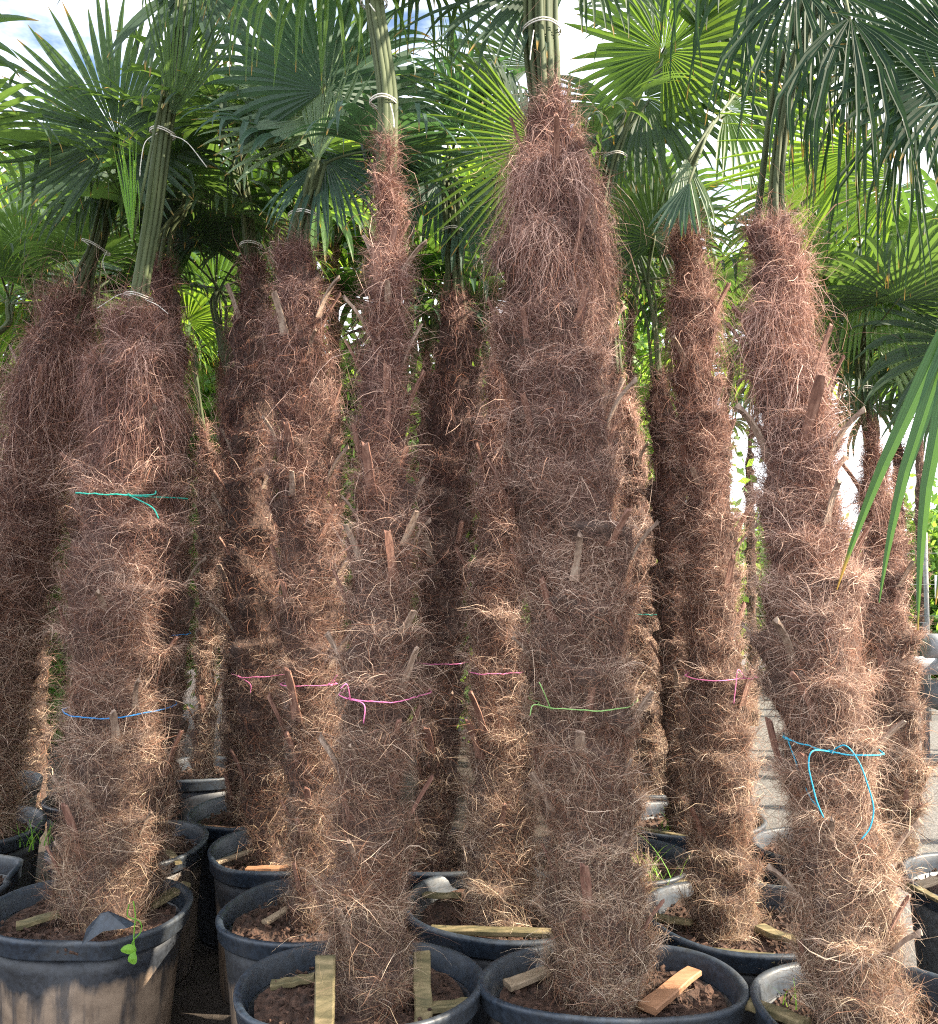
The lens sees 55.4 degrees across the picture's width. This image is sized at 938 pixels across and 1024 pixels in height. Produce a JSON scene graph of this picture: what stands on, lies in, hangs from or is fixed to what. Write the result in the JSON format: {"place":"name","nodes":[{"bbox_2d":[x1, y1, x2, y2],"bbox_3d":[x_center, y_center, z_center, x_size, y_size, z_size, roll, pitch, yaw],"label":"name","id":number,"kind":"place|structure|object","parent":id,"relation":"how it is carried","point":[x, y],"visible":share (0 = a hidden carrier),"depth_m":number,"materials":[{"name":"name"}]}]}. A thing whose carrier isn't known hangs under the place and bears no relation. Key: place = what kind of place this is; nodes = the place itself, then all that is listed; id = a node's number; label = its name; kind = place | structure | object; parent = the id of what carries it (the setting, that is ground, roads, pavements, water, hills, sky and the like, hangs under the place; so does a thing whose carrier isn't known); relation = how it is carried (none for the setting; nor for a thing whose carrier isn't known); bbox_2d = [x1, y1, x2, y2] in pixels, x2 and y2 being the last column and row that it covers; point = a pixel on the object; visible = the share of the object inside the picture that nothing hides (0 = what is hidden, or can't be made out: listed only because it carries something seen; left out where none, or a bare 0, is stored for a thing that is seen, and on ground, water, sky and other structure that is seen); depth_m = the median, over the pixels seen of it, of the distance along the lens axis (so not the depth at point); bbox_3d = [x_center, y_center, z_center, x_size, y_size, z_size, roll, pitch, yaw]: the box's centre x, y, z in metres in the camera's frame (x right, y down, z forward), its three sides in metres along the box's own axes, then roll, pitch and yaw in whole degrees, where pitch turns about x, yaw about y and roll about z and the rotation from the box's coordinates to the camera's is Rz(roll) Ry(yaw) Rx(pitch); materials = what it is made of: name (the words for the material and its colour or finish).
{"place":"outdoors","nodes":[
{"label":"outdoors","id":0,"kind":"place"},
{"bbox_2d":[0,0,937,536],"label":"sky","id":1,"kind":"structure","parent":0,"point":[571,41],"materials":[{"name":"white"}]},
{"bbox_2d":[21,648,937,1023],"bbox_3d":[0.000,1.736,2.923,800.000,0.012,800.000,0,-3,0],"label":"ground","id":2,"kind":"structure","parent":0,"point":[197,996],"depth_m":5.17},
{"bbox_2d":[0,854,23,896],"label":"plant pot","id":3,"kind":"object","parent":2,"relation":"on","point":[10,870],"visible":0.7,"depth_m":3.17,"materials":[{"name":"black plastic"}]},
{"bbox_2d":[0,13,114,207],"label":"palm tree","id":4,"kind":"object","parent":3,"relation":"in","point":[22,134],"visible":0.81,"depth_m":3.11,"materials":[{"name":"green plant"}]},
{"bbox_2d":[0,805,46,889],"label":"plant pot","id":5,"kind":"object","parent":2,"relation":"on","point":[10,846],"visible":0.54,"depth_m":3.58,"materials":[{"name":"black plastic"}]},
{"bbox_2d":[9,820,53,851],"bbox_3d":[-1.710,1.261,3.527,0.178,0.104,0.229,0,-3,0],"label":"grass tuft","id":6,"kind":"object","parent":5,"relation":"in","point":[32,843],"visible":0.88,"depth_m":3.52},
{"bbox_2d":[0,0,237,846],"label":"palm tree","id":7,"kind":"object","parent":5,"relation":"in","point":[30,519],"visible":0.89,"depth_m":3.54,"materials":[{"name":"red plant"}]},
{"bbox_2d":[14,770,42,806],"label":"plant pot","id":8,"kind":"object","parent":2,"relation":"on","point":[37,775],"visible":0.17,"depth_m":4.31,"materials":[{"name":"black plastic"}]},
{"bbox_2d":[0,180,119,455],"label":"palm tree","id":9,"kind":"object","parent":8,"relation":"in","point":[11,228],"visible":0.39,"depth_m":4.22,"materials":[{"name":"green plant"}]},
{"bbox_2d":[41,792,65,877],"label":"plant pot","id":10,"kind":"object","parent":2,"relation":"on","point":[46,809],"visible":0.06,"depth_m":3.87,"materials":[{"name":"black plastic"}]},
{"bbox_2d":[1,155,233,730],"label":"palm tree","id":11,"kind":"object","parent":10,"relation":"in","point":[124,242],"visible":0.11,"depth_m":3.97,"materials":[{"name":"green plant"}]},
{"bbox_2d":[0,67,115,764],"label":"palm tree","id":12,"kind":"object","parent":2,"relation":"on","point":[104,165],"depth_m":6.43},
{"bbox_2d":[0,152,136,829],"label":"palm tree","id":13,"kind":"object","parent":2,"relation":"on","point":[42,759],"visible":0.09,"depth_m":5.22,"materials":[{"name":"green plant"}]},
{"bbox_2d":[0,879,193,1023],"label":"plant pot","id":14,"kind":"object","parent":2,"relation":"on","point":[48,975],"visible":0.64,"depth_m":2.57,"materials":[{"name":"black plastic"}]},
{"bbox_2d":[16,910,60,930],"bbox_3d":[-1.316,1.249,2.735,0.125,0.034,0.041,1,-3,-24],"label":"wooden board","id":15,"kind":"object","parent":14,"relation":"on","point":[27,923],"visible":0.93,"depth_m":2.72,"materials":[{"name":"brown wood"}]},
{"bbox_2d":[121,901,141,963],"bbox_3d":[-0.936,1.164,2.476,0.056,0.172,0.019,0,-3,0],"label":"trailing vine","id":16,"kind":"object","parent":14,"relation":"hanging from","point":[130,949],"visible":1,"depth_m":2.48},
{"bbox_2d":[6,0,278,940],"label":"palm tree","id":17,"kind":"object","parent":14,"relation":"in","point":[122,590],"visible":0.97,"depth_m":2.76,"materials":[{"name":"red plant"}]},
{"bbox_2d":[62,702,176,719],"bbox_3d":[-1.106,0.624,2.859,0.333,0.016,0.338,-1,-3,15],"label":"twine","id":18,"kind":"object","parent":17,"relation":"attached to","point":[118,717],"visible":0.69,"depth_m":2.70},
{"bbox_2d":[75,491,187,518],"bbox_3d":[-1.073,-0.014,2.874,0.308,0.085,0.368,0,-3,0],"label":"twine","id":19,"kind":"object","parent":17,"relation":"attached to","point":[132,496],"visible":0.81,"depth_m":2.72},
{"bbox_2d":[98,291,167,313],"bbox_3d":[-1.075,-0.671,2.909,0.227,0.082,0.104,0,-3,0],"label":"string tie","id":20,"kind":"object","parent":17,"relation":"attached to","point":[137,295],"visible":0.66,"depth_m":2.87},
{"bbox_2d":[139,125,206,176],"bbox_3d":[-0.953,-1.169,2.932,0.219,0.179,0.094,0,-3,0],"label":"string tie","id":21,"kind":"object","parent":17,"relation":"attached to","point":[174,135],"visible":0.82,"depth_m":2.89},
{"bbox_2d":[148,881,190,909],"bbox_3d":[-0.981,1.249,2.917,0.046,0.033,0.163,-1,-3,27],"label":"wooden board","id":22,"kind":"object","parent":14,"relation":"on","point":[171,894],"visible":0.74,"depth_m":2.90,"materials":[{"name":"brown wood"}]},
{"bbox_2d":[0,211,239,388],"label":"palm tree","id":23,"kind":"object","parent":2,"relation":"on","point":[210,364],"depth_m":5.44,"materials":[{"name":"green plant"}]},
{"bbox_2d":[44,819,208,986],"bbox_3d":[-1.295,1.502,3.413,0.581,0.514,0.600,0,-3,0],"label":"plant pot","id":24,"kind":"object","parent":2,"relation":"on","point":[194,849],"visible":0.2,"depth_m":3.37,"materials":[{"name":"black plastic"}]},
{"bbox_2d":[163,846,181,864],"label":"wooden board","id":25,"kind":"object","parent":24,"relation":"on","point":[172,854],"visible":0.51,"depth_m":3.29,"materials":[{"name":"brown wood"}]},
{"bbox_2d":[19,37,330,857],"bbox_3d":[-1.149,-0.205,3.448,1.259,3.261,1.060,0,-3,0],"label":"palm tree","id":26,"kind":"object","parent":24,"relation":"in","point":[233,205],"visible":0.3,"depth_m":3.42,"materials":[{"name":"brown plant"}]},
{"bbox_2d":[168,756,227,820],"bbox_3d":[-1.375,1.554,4.545,0.548,0.514,0.554,0,-3,0],"label":"plant pot","id":27,"kind":"object","parent":2,"relation":"on","point":[198,791],"visible":0.27,"depth_m":4.32,"materials":[{"name":"black plastic"}]},
{"bbox_2d":[97,249,274,778],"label":"palm tree","id":28,"kind":"object","parent":27,"relation":"in","point":[206,724],"visible":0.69,"depth_m":4.54,"materials":[{"name":"red plant"}]},
{"bbox_2d":[59,153,368,755],"bbox_3d":[-1.532,-0.214,5.515,2.001,4.306,1.636,0,-3,0],"label":"palm tree","id":29,"kind":"object","parent":2,"relation":"on","point":[197,253],"visible":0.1,"depth_m":5.36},
{"bbox_2d":[186,796,292,949],"bbox_3d":[-0.928,1.520,3.798,0.543,0.513,0.540,0,-3,0],"label":"plant pot","id":30,"kind":"object","parent":2,"relation":"on","point":[209,812],"visible":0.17,"depth_m":3.64,"materials":[{"name":"black plastic"}]},
{"bbox_2d":[112,155,334,826],"bbox_3d":[-1.072,-0.096,3.852,0.966,3.011,1.066,0,-3,0],"label":"palm tree","id":31,"kind":"object","parent":30,"relation":"in","point":[212,230],"visible":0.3,"depth_m":3.78,"materials":[{"name":"red plant"}]},
{"bbox_2d":[207,829,295,1006],"bbox_3d":[-0.683,1.498,3.316,0.585,0.513,0.563,0,-3,0],"label":"plant pot","id":32,"kind":"object","parent":2,"relation":"on","point":[233,879],"visible":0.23,"depth_m":3.18,"materials":[{"name":"black plastic"}]},
{"bbox_2d":[51,6,404,865],"bbox_3d":[-0.898,-0.325,3.370,1.353,3.462,1.385,0,-3,0],"label":"palm tree","id":33,"kind":"object","parent":32,"relation":"in","point":[245,564],"visible":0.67,"depth_m":3.29,"materials":[{"name":"red plant"}]},
{"bbox_2d":[216,848,253,863],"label":"wooden board","id":34,"kind":"object","parent":32,"relation":"on","point":[232,857],"visible":0.8,"depth_m":3.29,"materials":[{"name":"brown wood"}]},
{"bbox_2d":[245,865,290,870],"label":"wooden board","id":35,"kind":"object","parent":32,"relation":"on","point":[261,868],"visible":0.62,"depth_m":3.17,"materials":[{"name":"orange wood"}]},
{"bbox_2d":[215,878,413,1023],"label":"plant pot","id":36,"kind":"object","parent":2,"relation":"on","point":[247,938],"visible":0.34,"depth_m":2.70,"materials":[{"name":"black plastic"}]},
{"bbox_2d":[261,907,288,924],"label":"wooden board","id":37,"kind":"object","parent":36,"relation":"on","point":[272,918],"visible":0.66,"depth_m":2.76,"materials":[{"name":"brown wood"}]},
{"bbox_2d":[177,0,500,940],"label":"palm tree","id":38,"kind":"object","parent":36,"relation":"in","point":[301,508],"visible":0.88,"depth_m":2.78,"materials":[{"name":"red plant"}]},
{"bbox_2d":[207,35,471,808],"bbox_3d":[-0.874,-0.471,5.281,1.544,4.760,1.929,2,-3,-38],"label":"palm tree","id":39,"kind":"object","parent":2,"relation":"on","point":[337,249],"visible":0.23,"depth_m":5.20,"materials":[{"name":"brown plant"}]},
{"bbox_2d":[233,940,484,1023],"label":"plant pot","id":40,"kind":"object","parent":2,"relation":"on","point":[256,1000],"visible":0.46,"depth_m":2.33,"materials":[{"name":"black plastic"}]},
{"bbox_2d":[270,972,314,990],"bbox_3d":[-0.466,1.240,2.361,0.116,0.031,0.040,0,-3,-4],"label":"wooden board","id":41,"kind":"object","parent":40,"relation":"on","point":[290,982],"visible":0.97,"depth_m":2.35,"materials":[{"name":"brown wood"}]},
{"bbox_2d":[314,955,335,1023],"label":"wooden plank","id":42,"kind":"object","parent":40,"relation":"in","point":[325,970],"visible":0.99,"depth_m":2.17,"materials":[{"name":"brown wood"}]},
{"bbox_2d":[201,0,490,1023],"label":"palm tree","id":43,"kind":"object","parent":40,"relation":"in","point":[363,910],"visible":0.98,"depth_m":2.28,"materials":[{"name":"brown plant"}]},
{"bbox_2d":[369,93,395,127],"bbox_3d":[-0.230,-1.056,2.391,0.076,0.099,0.086,0,-3,0],"label":"string tie","id":44,"kind":"object","parent":43,"relation":"attached to","point":[370,100],"visible":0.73,"depth_m":2.37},
{"bbox_2d":[339,683,431,722],"bbox_3d":[-0.214,0.471,2.301,0.235,0.096,0.256,0,-3,0],"label":"twine","id":45,"kind":"object","parent":43,"relation":"attached to","point":[349,698],"visible":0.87,"depth_m":2.20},
{"bbox_2d":[413,950,432,1021],"bbox_3d":[-0.118,1.205,2.267,0.050,0.140,0.139,0,-3,-6],"label":"wooden plank","id":46,"kind":"object","parent":40,"relation":"in","point":[424,991],"visible":0.89,"depth_m":2.26,"materials":[{"name":"brown wood"}]},
{"bbox_2d":[422,997,467,1013],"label":"wooden board","id":47,"kind":"object","parent":40,"relation":"on","point":[438,1006],"visible":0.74,"depth_m":2.22,"materials":[{"name":"brown wood"}]},
{"bbox_2d":[0,276,762,749],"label":"dense greenery","id":48,"kind":"object","parent":2,"relation":"on","point":[206,392],"visible":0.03,"depth_m":7.49,"materials":[{"name":"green plant"}]},
{"bbox_2d":[315,190,481,319],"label":"palm tree","id":49,"kind":"object","parent":2,"relation":"on","point":[345,245],"depth_m":6.85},
{"bbox_2d":[319,171,508,791],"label":"palm tree","id":50,"kind":"object","parent":2,"relation":"on","point":[432,269],"visible":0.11,"depth_m":5.35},
{"bbox_2d":[404,826,467,937],"bbox_3d":[-0.137,1.498,3.314,0.619,0.512,0.567,0,-3,0],"label":"plant pot","id":51,"kind":"object","parent":2,"relation":"on","point":[450,875],"visible":0.13,"depth_m":3.06,"materials":[{"name":"black plastic"}]},
{"bbox_2d":[342,17,622,871],"bbox_3d":[0.048,-0.253,3.400,1.094,3.318,1.033,0,-3,0],"label":"palm tree","id":52,"kind":"object","parent":51,"relation":"in","point":[450,449],"visible":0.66,"depth_m":3.31,"materials":[{"name":"red plant"}]},
{"bbox_2d":[440,118,500,753],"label":"palm tree","id":53,"kind":"object","parent":2,"relation":"on","point":[467,181],"visible":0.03,"depth_m":7.14,"materials":[{"name":"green plant"}]},
{"bbox_2d":[404,873,554,1023],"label":"plant pot","id":54,"kind":"object","parent":2,"relation":"on","point":[482,952],"visible":0.27,"depth_m":2.67,"materials":[{"name":"black plastic"}]},
{"bbox_2d":[422,891,461,898],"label":"wooden board","id":55,"kind":"object","parent":54,"relation":"on","point":[439,895],"visible":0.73,"depth_m":2.91,"materials":[{"name":"brown wood"}]},
{"bbox_2d":[431,925,552,937],"bbox_3d":[0.073,1.241,2.644,0.381,0.035,0.039,0,-3,10],"label":"wooden board","id":56,"kind":"object","parent":54,"relation":"on","point":[485,931],"visible":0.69,"depth_m":2.63,"materials":[{"name":"brown wood"}]},
{"bbox_2d":[400,0,694,939],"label":"palm tree","id":57,"kind":"object","parent":54,"relation":"in","point":[496,842],"visible":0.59,"depth_m":2.76,"materials":[{"name":"red plant"}]},
{"bbox_2d":[466,70,642,766],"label":"palm tree","id":58,"kind":"object","parent":2,"relation":"on","point":[479,181],"depth_m":5.84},
{"bbox_2d":[532,835,691,936],"bbox_3d":[0.498,1.494,3.239,0.623,0.514,0.566,0,-3,0],"label":"plant pot","id":59,"kind":"object","parent":2,"relation":"on","point":[658,846],"visible":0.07,"depth_m":3.32,"materials":[{"name":"black plastic"}]},
{"bbox_2d":[633,835,689,884],"bbox_3d":[0.651,1.203,3.056,0.282,0.179,0.236,0,-3,0],"label":"grass tuft","id":60,"kind":"object","parent":59,"relation":"in","point":[651,874],"visible":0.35,"depth_m":3.06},
{"bbox_2d":[543,0,810,861],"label":"palm tree","id":61,"kind":"object","parent":59,"relation":"in","point":[625,67],"visible":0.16,"depth_m":3.31,"materials":[{"name":"green plant"}]},
{"bbox_2d":[477,944,749,1023],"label":"plant pot","id":62,"kind":"object","parent":2,"relation":"on","point":[718,992],"visible":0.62,"depth_m":2.31,"materials":[{"name":"black plastic"}]},
{"bbox_2d":[503,965,550,991],"bbox_3d":[0.158,1.236,2.373,0.134,0.032,0.048,1,-3,-26],"label":"wooden board","id":63,"kind":"object","parent":62,"relation":"on","point":[517,982],"visible":0.82,"depth_m":2.36,"materials":[{"name":"brown wood"}]},
{"bbox_2d":[386,0,702,1017],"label":"palm tree","id":64,"kind":"object","parent":62,"relation":"in","point":[560,484],"visible":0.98,"depth_m":2.27,"materials":[{"name":"red plant"}]},
{"bbox_2d":[522,16,561,59],"bbox_3d":[0.199,-1.260,2.441,0.108,0.126,0.108,1,-3,-14],"label":"string tie","id":65,"kind":"object","parent":64,"relation":"attached to","point":[557,23],"visible":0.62,"depth_m":2.40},
{"bbox_2d":[529,682,636,715],"bbox_3d":[0.300,0.469,2.353,0.301,0.084,0.287,0,-3,0],"label":"twine","id":66,"kind":"object","parent":64,"relation":"attached to","point":[549,707],"visible":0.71,"depth_m":2.22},
{"bbox_2d":[638,966,701,1015],"bbox_3d":[0.520,1.228,2.300,0.053,0.031,0.234,-2,-4,42],"label":"wooden board","id":67,"kind":"object","parent":62,"relation":"on","point":[671,989],"visible":1,"depth_m":2.28,"materials":[{"name":"beige wood"}]},
{"bbox_2d":[485,130,755,764],"bbox_3d":[0.933,-0.303,5.507,1.813,4.486,1.686,0,-3,0],"label":"palm tree","id":68,"kind":"object","parent":2,"relation":"on","point":[631,311],"visible":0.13,"depth_m":5.54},
{"bbox_2d":[633,784,668,800],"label":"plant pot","id":69,"kind":"object","parent":2,"relation":"on","point":[653,797],"visible":0.03,"depth_m":4.01,"materials":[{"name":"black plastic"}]},
{"bbox_2d":[499,145,717,794],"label":"palm tree","id":70,"kind":"object","parent":69,"relation":"in","point":[636,501],"visible":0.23,"depth_m":4.19,"materials":[{"name":"red plant"}]},
{"bbox_2d":[633,801,766,882],"bbox_3d":[0.927,1.516,3.717,0.602,0.514,0.547,0,-3,0],"label":"plant pot","id":71,"kind":"object","parent":2,"relation":"on","point":[656,817],"visible":0.12,"depth_m":3.71,"materials":[{"name":"black plastic"}]},
{"bbox_2d":[635,826,684,835],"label":"wooden board","id":72,"kind":"object","parent":71,"relation":"on","point":[661,832],"visible":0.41,"depth_m":3.58,"materials":[{"name":"brown wood"}]},
{"bbox_2d":[590,154,754,834],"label":"palm tree","id":73,"kind":"object","parent":71,"relation":"in","point":[645,210],"visible":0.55,"depth_m":3.65,"materials":[{"name":"red plant"}]},
{"bbox_2d":[644,881,802,1023],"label":"plant pot","id":74,"kind":"object","parent":2,"relation":"on","point":[749,968],"visible":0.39,"depth_m":2.64,"materials":[{"name":"black plastic"}]},
{"bbox_2d":[653,913,692,925],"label":"wooden board","id":75,"kind":"object","parent":74,"relation":"on","point":[680,921],"visible":0.76,"depth_m":2.72,"materials":[{"name":"brown wood"}]},
{"bbox_2d":[678,945,774,963],"bbox_3d":[0.717,1.238,2.501,0.264,0.036,0.037,-1,-3,19],"label":"wooden board","id":76,"kind":"object","parent":74,"relation":"on","point":[740,950],"visible":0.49,"depth_m":2.49,"materials":[{"name":"brown wood"}]},
{"bbox_2d":[628,16,838,947],"bbox_3d":[0.868,-0.249,3.030,0.606,3.469,1.196,-2,-3,39],"label":"palm tree","id":77,"kind":"object","parent":74,"relation":"in","point":[716,739],"visible":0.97,"depth_m":2.71,"materials":[{"name":"brown plant"}]},
{"bbox_2d":[684,669,754,703],"bbox_3d":[0.759,0.515,2.728,0.220,0.099,0.252,0,-3,0],"label":"twine","id":78,"kind":"object","parent":77,"relation":"attached to","point":[722,680],"visible":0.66,"depth_m":2.62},
{"bbox_2d":[754,923,797,945],"bbox_3d":[0.912,1.242,2.618,0.046,0.030,0.170,1,-3,-26],"label":"wooden board","id":79,"kind":"object","parent":74,"relation":"on","point":[766,930],"visible":0.63,"depth_m":2.64,"materials":[{"name":"brown wood"}]},
{"bbox_2d":[714,332,764,725],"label":"palm tree","id":80,"kind":"object","parent":2,"relation":"on","point":[749,563],"visible":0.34,"depth_m":8.35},
{"bbox_2d":[632,240,852,648],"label":"palm tree","id":81,"kind":"object","parent":2,"relation":"on","point":[667,360],"visible":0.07,"depth_m":6.62,"materials":[{"name":"green plant"}]},
{"bbox_2d":[713,121,937,268],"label":"palm tree","id":82,"kind":"object","parent":2,"relation":"on","point":[747,187],"visible":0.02,"depth_m":6.20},
{"bbox_2d":[751,826,900,922],"bbox_3d":[1.340,1.499,3.357,0.540,0.514,0.487,0,-3,0],"label":"plant pot","id":83,"kind":"object","parent":2,"relation":"on","point":[772,876],"visible":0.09,"depth_m":3.33,"materials":[{"name":"black plastic"}]},
{"bbox_2d":[731,473,937,684],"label":"shrubbery","id":84,"kind":"object","parent":2,"relation":"on","point":[932,527],"visible":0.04,"depth_m":10.19,"materials":[{"name":"green plant"}]},
{"bbox_2d":[743,534,933,720],"bbox_3d":[5.590,1.096,8.582,6.821,1.800,0.058,0,-3,0],"label":"wire fence","id":85,"kind":"object","parent":2,"relation":"on","point":[926,584],"visible":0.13,"depth_m":8.59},
{"bbox_2d":[750,962,937,1023],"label":"plant pot","id":86,"kind":"object","parent":2,"relation":"on","point":[762,983],"visible":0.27,"depth_m":2.31,"materials":[{"name":"black plastic"}]},
{"bbox_2d":[745,997,811,1023],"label":"wooden board","id":87,"kind":"object","parent":86,"relation":"in","point":[780,1014],"visible":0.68,"depth_m":2.16,"materials":[{"name":"brown wood"}]},
{"bbox_2d":[659,0,937,1023],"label":"palm tree","id":88,"kind":"object","parent":86,"relation":"in","point":[847,936],"visible":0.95,"depth_m":2.09,"materials":[{"name":"red plant"}]},
{"bbox_2d":[782,734,884,838],"bbox_3d":[0.850,0.630,2.119,0.217,0.204,0.274,0,-3,0],"label":"twine","id":89,"kind":"object","parent":88,"relation":"attached to","point":[817,749],"visible":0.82,"depth_m":2.01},
{"bbox_2d":[817,312,929,703],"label":"palm tree","id":90,"kind":"object","parent":2,"relation":"on","point":[899,452],"visible":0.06,"depth_m":5.60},
{"bbox_2d":[831,163,937,420],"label":"palm tree","id":91,"kind":"object","parent":2,"relation":"on","point":[929,202],"visible":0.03,"depth_m":5.16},
{"bbox_2d":[846,387,937,714],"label":"palm tree","id":92,"kind":"object","parent":2,"relation":"on","point":[918,468],"visible":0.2,"depth_m":8.99,"materials":[{"name":"green plant"}]},
{"bbox_2d":[900,852,937,973],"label":"plant pot","id":93,"kind":"object","parent":2,"relation":"on","point":[928,921],"visible":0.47,"depth_m":2.99,"materials":[{"name":"grey plastic"}]},
{"bbox_2d":[704,41,937,893],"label":"palm tree","id":94,"kind":"object","parent":93,"relation":"in","point":[857,285],"visible":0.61,"depth_m":3.19,"materials":[{"name":"brown plant"}]},
{"bbox_2d":[818,0,937,452],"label":"palm tree","id":95,"kind":"object","parent":93,"relation":"in","point":[899,11],"visible":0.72,"depth_m":2.01,"materials":[{"name":"green plant"}]},
{"bbox_2d":[901,876,937,893],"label":"wooden board","id":96,"kind":"object","parent":93,"relation":"on","point":[928,882],"visible":0.72,"depth_m":3.01,"materials":[{"name":"brown wood"}]},
{"bbox_2d":[906,882,937,902],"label":"wooden board","id":97,"kind":"object","parent":93,"relation":"on","point":[929,894],"visible":0.92,"depth_m":2.91,"materials":[{"name":"brown wood"}]},
{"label":"plant pot","id":98,"kind":"object","parent":2,"relation":"on","visible":0},
{"bbox_2d":[836,102,937,629],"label":"palm tree","id":99,"kind":"object","parent":98,"relation":"in","point":[920,402],"visible":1,"depth_m":1.25,"materials":[{"name":"green plant"}]},
{"bbox_2d":[919,622,937,756],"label":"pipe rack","id":100,"kind":"object","parent":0,"point":[927,708],"visible":0.37,"depth_m":7.03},
{"bbox_2d":[913,656,937,674],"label":"pipe","id":101,"kind":"object","parent":100,"relation":"on","point":[934,661],"visible":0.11,"depth_m":6.80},
{"bbox_2d":[916,680,937,706],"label":"pipe","id":102,"kind":"object","parent":100,"relation":"on","point":[932,685],"visible":0.48,"depth_m":6.62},
{"bbox_2d":[919,634,937,657],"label":"pipe","id":103,"kind":"object","parent":100,"relation":"on","point":[932,651],"visible":0.8,"depth_m":6.51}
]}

